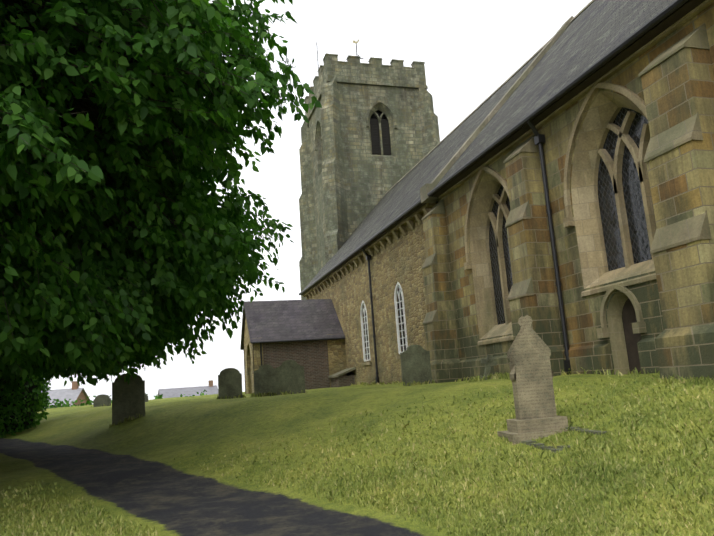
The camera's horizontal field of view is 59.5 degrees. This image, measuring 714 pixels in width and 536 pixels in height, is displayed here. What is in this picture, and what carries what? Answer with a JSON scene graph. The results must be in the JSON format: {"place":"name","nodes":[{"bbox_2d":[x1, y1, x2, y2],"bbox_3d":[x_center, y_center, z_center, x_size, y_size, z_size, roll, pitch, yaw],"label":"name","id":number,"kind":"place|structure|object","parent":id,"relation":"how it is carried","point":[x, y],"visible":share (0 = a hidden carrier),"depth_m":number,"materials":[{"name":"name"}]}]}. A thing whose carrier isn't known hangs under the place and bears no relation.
{"place":"outdoors","nodes":[
{"label":"outdoors","id":0,"kind":"place"},
{"bbox_2d":[0,0,321,387],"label":"tree","id":1,"kind":"object","parent":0,"point":[189,289],"depth_m":10.20,"materials":[{"name":"green plant"}]},
{"bbox_2d":[158,385,217,397],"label":"house roof","id":2,"kind":"structure","parent":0,"point":[174,392],"depth_m":93.62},
{"bbox_2d":[44,0,591,403],"label":"sky","id":3,"kind":"structure","parent":0,"point":[468,49],"materials":[{"name":"white"}]},
{"bbox_2d":[0,373,713,535],"bbox_3d":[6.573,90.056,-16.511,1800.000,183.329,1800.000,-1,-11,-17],"label":"ground","id":4,"kind":"structure","parent":0,"point":[134,471],"depth_m":9.85,"materials":[{"name":"green plant"}]},
{"bbox_2d":[0,376,28,435],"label":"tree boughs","id":5,"kind":"object","parent":4,"relation":"on","point":[6,391],"depth_m":17.12,"materials":[{"name":"green plant"}]},
{"bbox_2d":[0,372,50,437],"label":"yew bush","id":6,"kind":"object","parent":4,"relation":"on","point":[43,388],"depth_m":21.72,"materials":[{"name":"green plant"}]},
{"bbox_2d":[43,398,83,407],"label":"hedge shrub","id":7,"kind":"object","parent":4,"relation":"on","point":[58,405],"depth_m":53.11,"materials":[{"name":"green plant"}]},
{"bbox_2d":[49,381,89,406],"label":"house","id":8,"kind":"structure","parent":4,"relation":"on","point":[75,386],"depth_m":73.35,"materials":[{"name":"brown brick"}]},
{"bbox_2d":[44,388,92,407],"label":"house roof","id":9,"kind":"structure","parent":8,"relation":"on","point":[61,395],"depth_m":72.12,"materials":[{"name":"grey tile"}]},
{"bbox_2d":[74,395,111,405],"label":"hedge shrub","id":10,"kind":"object","parent":4,"relation":"on","point":[90,402],"depth_m":54.82,"materials":[{"name":"green plant"}]},
{"bbox_2d":[93,394,110,406],"bbox_3d":[-13.336,7.024,32.718,0.850,0.797,0.120,-1,-11,-17],"label":"headstone","id":11,"kind":"object","parent":4,"relation":"on","point":[100,400],"visible":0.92,"depth_m":32.68,"materials":[{"name":"grey stone"}]},
{"bbox_2d":[112,374,144,424],"bbox_3d":[-6.697,3.847,18.324,0.900,1.510,0.130,-1,-9,-14],"label":"headstone","id":12,"kind":"object","parent":4,"relation":"on","point":[128,400],"visible":0.75,"depth_m":18.26,"materials":[{"name":"grey stone"}]},
{"bbox_2d":[147,394,172,398],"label":"hedge shrub","id":13,"kind":"object","parent":4,"relation":"on","point":[158,397],"depth_m":59.07,"materials":[{"name":"green plant"}]},
{"bbox_2d":[180,390,206,396],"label":"hedge shrub","id":14,"kind":"object","parent":4,"relation":"on","point":[201,393],"visible":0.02,"depth_m":58.73,"materials":[{"name":"green plant"}]},
{"bbox_2d":[218,368,242,398],"bbox_3d":[-4.356,4.029,21.458,0.800,1.183,0.120,-2,-11,-12],"label":"headstone","id":15,"kind":"object","parent":4,"relation":"on","point":[230,382],"visible":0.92,"depth_m":21.41,"materials":[{"name":"grey stone"}]},
{"bbox_2d":[253,364,275,396],"bbox_3d":[-2.921,3.701,20.173,0.800,1.163,0.120,-2,-13,-11],"label":"headstone","id":16,"kind":"object","parent":4,"relation":"on","point":[264,379],"visible":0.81,"depth_m":20.12,"materials":[{"name":"grey stone"}]},
{"bbox_2d":[275,360,304,394],"bbox_3d":[-2.049,3.435,19.164,0.880,1.222,0.120,-3,-7,-7],"label":"headstone","id":17,"kind":"object","parent":4,"relation":"on","point":[289,375],"visible":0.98,"depth_m":19.11,"materials":[{"name":"grey stone"}]},
{"bbox_2d":[243,317,354,393],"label":"walls","id":18,"kind":"structure","parent":4,"relation":"on","point":[311,357],"depth_m":31.00,"materials":[{"name":"brown brick"}]},
{"bbox_2d":[240,299,344,349],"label":"porch roof","id":19,"kind":"structure","parent":18,"relation":"on","point":[290,319],"depth_m":32.09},
{"bbox_2d":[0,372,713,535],"bbox_3d":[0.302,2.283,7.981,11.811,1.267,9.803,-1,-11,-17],"label":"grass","id":20,"kind":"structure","parent":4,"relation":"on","point":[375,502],"depth_m":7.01,"materials":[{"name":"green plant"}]},
{"bbox_2d":[299,55,439,299],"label":"tower","id":21,"kind":"structure","parent":4,"relation":"on","point":[344,194],"depth_m":44.17,"materials":[{"name":"stone"}]},
{"bbox_2d":[316,42,363,68],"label":"weather vane","id":22,"kind":"object","parent":21,"relation":"on","point":[356,53],"visible":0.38,"depth_m":47.58,"materials":[{"name":"metal"}]},
{"bbox_2d":[299,53,437,262],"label":"tower dressings","id":23,"kind":"structure","parent":21,"relation":"attached to","point":[383,110],"depth_m":44.54,"materials":[{"name":"grey stone"}]},
{"bbox_2d":[370,119,390,154],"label":"louvres","id":24,"kind":"object","parent":21,"relation":"attached to","point":[375,136],"visible":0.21,"depth_m":44.43,"materials":[{"name":"grey wood"}]},
{"bbox_2d":[303,202,437,384],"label":"nave walls","id":25,"kind":"structure","parent":4,"relation":"on","point":[401,259],"depth_m":25.83,"materials":[{"name":"beige stone"}]},
{"bbox_2d":[328,367,355,377],"bbox_3d":[-0.739,5.111,30.481,0.950,0.420,1.720,-1,-11,-17],"label":"lean to slab","id":26,"kind":"object","parent":25,"relation":"attached to","point":[342,372],"visible":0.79,"depth_m":29.95,"materials":[{"name":"stone"}]},
{"bbox_2d":[360,282,407,361],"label":"window frames","id":27,"kind":"structure","parent":25,"relation":"in","point":[363,310],"depth_m":24.55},
{"bbox_2d":[91,367,713,441],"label":"grass tufts","id":28,"kind":"object","parent":4,"relation":"on","point":[506,375],"visible":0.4,"depth_m":14.52,"materials":[{"name":"green plant"}]},
{"bbox_2d":[400,345,431,385],"bbox_3d":[1.688,2.849,17.863,0.850,1.305,0.120,-2,-9,-13],"label":"headstone","id":29,"kind":"object","parent":4,"relation":"on","point":[415,364],"visible":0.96,"depth_m":17.82,"materials":[{"name":"grey stone"}]},
{"bbox_2d":[480,355,496,379],"bbox_3d":[3.245,2.521,15.515,0.380,0.720,0.180,11,-8,-5],"label":"stone cross","id":30,"kind":"object","parent":4,"relation":"on","point":[488,362],"visible":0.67,"depth_m":15.48,"materials":[{"name":"grey stone"}]},
{"bbox_2d":[363,111,629,368],"bbox_3d":[4.519,-4.742,27.465,15.050,19.500,39.595,-1,-11,-17],"label":"dark interior","id":31,"kind":"object","parent":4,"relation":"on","point":[373,116],"visible":0.1,"depth_m":26.33,"materials":[{"name":"black"}]},
{"bbox_2d":[305,0,713,374],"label":"stone trim","id":32,"kind":"structure","parent":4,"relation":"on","point":[598,124],"depth_m":13.52,"materials":[{"name":"beige stone"}]},
{"bbox_2d":[301,0,704,294],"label":"gutter","id":33,"kind":"object","parent":32,"relation":"attached to","point":[683,10],"visible":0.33,"depth_m":13.38,"materials":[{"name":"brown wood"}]},
{"bbox_2d":[365,107,651,360],"bbox_3d":[3.171,0.372,20.330,0.153,4.300,18.852,-1,-11,-18],"label":"window glass","id":34,"kind":"object","parent":32,"relation":"attached to","point":[637,224],"visible":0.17,"depth_m":13.22,"materials":[{"name":"grey glass"}]},
{"bbox_2d":[622,299,641,373],"bbox_3d":[5.552,1.347,12.352,0.001,1.600,0.720,-1,-11,-17],"label":"priest door","id":35,"kind":"structure","parent":32,"relation":"attached to","point":[629,319],"depth_m":12.53,"materials":[{"name":"brown wood"}]},
{"bbox_2d":[497,315,568,444],"bbox_3d":[2.413,1.514,8.629,0.950,1.730,0.550,-2,-10,-9],"label":"gabled headstone","id":36,"kind":"object","parent":4,"relation":"on","point":[528,356],"visible":0.9,"depth_m":8.53,"materials":[{"name":"beige stone"}]},
{"bbox_2d":[521,426,606,452],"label":"grave kerb","id":37,"kind":"structure","parent":4,"relation":"on","point":[531,442],"depth_m":7.84,"materials":[{"name":"grey stone"}]},
{"bbox_2d":[423,3,713,382],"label":"chancel walls","id":38,"kind":"structure","parent":4,"relation":"on","point":[675,298],"depth_m":13.23,"materials":[{"name":"stone"}]},
{"bbox_2d":[252,0,688,382],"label":"gutters and downpipes","id":39,"kind":"object","parent":38,"relation":"attached to","point":[655,20],"visible":0.88,"depth_m":14.41,"materials":[{"name":"black metal"}]},
{"bbox_2d":[303,0,674,289],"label":"roof","id":40,"kind":"structure","parent":38,"relation":"on","point":[594,32],"depth_m":19.37,"materials":[{"name":"stone"}]},
{"bbox_2d":[385,0,594,202],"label":"roof copings","id":41,"kind":"object","parent":40,"relation":"on","point":[426,188],"visible":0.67,"depth_m":22.03,"materials":[{"name":"stone"}]},
{"bbox_2d":[422,23,711,324],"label":"buttress caps","id":42,"kind":"object","parent":38,"relation":"attached to","point":[688,230],"visible":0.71,"depth_m":10.32,"materials":[{"name":"stone"}]}
]}

